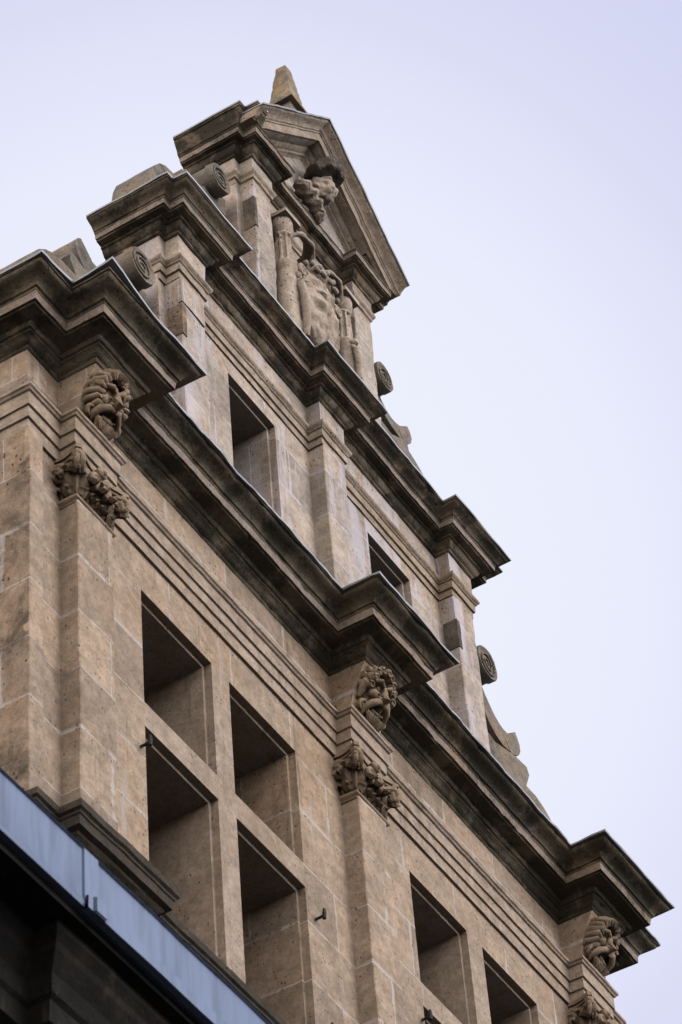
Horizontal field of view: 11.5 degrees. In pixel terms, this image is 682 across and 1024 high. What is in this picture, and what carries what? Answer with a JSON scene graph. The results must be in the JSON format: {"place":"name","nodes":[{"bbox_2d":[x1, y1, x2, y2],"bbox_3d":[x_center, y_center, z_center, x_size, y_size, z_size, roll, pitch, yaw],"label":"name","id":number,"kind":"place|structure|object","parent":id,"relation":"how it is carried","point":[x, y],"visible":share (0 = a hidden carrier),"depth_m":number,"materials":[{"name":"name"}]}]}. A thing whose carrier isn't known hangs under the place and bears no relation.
{"place":"outdoors","nodes":[
{"label":"outdoors","id":0,"kind":"place"},
{"bbox_2d":[0,100,674,1023],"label":"stone gable","id":1,"kind":"structure","parent":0,"point":[258,748],"depth_m":20.76,"materials":[{"name":"brown stone"}]},
{"bbox_2d":[0,767,269,1023],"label":"zinc gutter","id":2,"kind":"object","parent":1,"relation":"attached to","point":[133,928],"visible":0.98,"depth_m":14.32,"materials":[{"name":"grey metal"}]},
{"bbox_2d":[141,590,314,1023],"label":"window","id":3,"kind":"structure","parent":1,"relation":"in","point":[224,825],"depth_m":19.42,"materials":[{"name":"stone"}]},
{"bbox_2d":[228,373,281,517],"bbox_3d":[-0.690,-0.185,22.110,0.330,1.450,0.578,-26,-50,19],"label":"window","id":4,"kind":"structure","parent":1,"relation":"in","point":[253,434],"depth_m":22.61,"materials":[{"name":"stone"}]},
{"bbox_2d":[270,65,307,112],"bbox_3d":[-0.419,-3.107,26.190,0.239,1.068,0.240,-26,-50,19],"label":"stone obelisk","id":5,"kind":"object","parent":1,"relation":"on","point":[284,93],"visible":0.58,"depth_m":26.24,"materials":[{"name":"beige stone"}]},
{"bbox_2d":[367,532,412,608],"bbox_3d":[0.238,0.875,23.193,0.330,1.462,0.572,-26,-50,19],"label":"window","id":6,"kind":"structure","parent":1,"relation":"in","point":[379,560],"depth_m":23.73,"materials":[{"name":"stone"}]},
{"bbox_2d":[409,871,538,1023],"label":"window","id":7,"kind":"structure","parent":1,"relation":"in","point":[461,983],"depth_m":21.58,"materials":[{"name":"stone"}]},
{"bbox_2d":[0,0,681,1023],"label":"sky","id":8,"kind":"structure","parent":0,"point":[519,162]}
]}

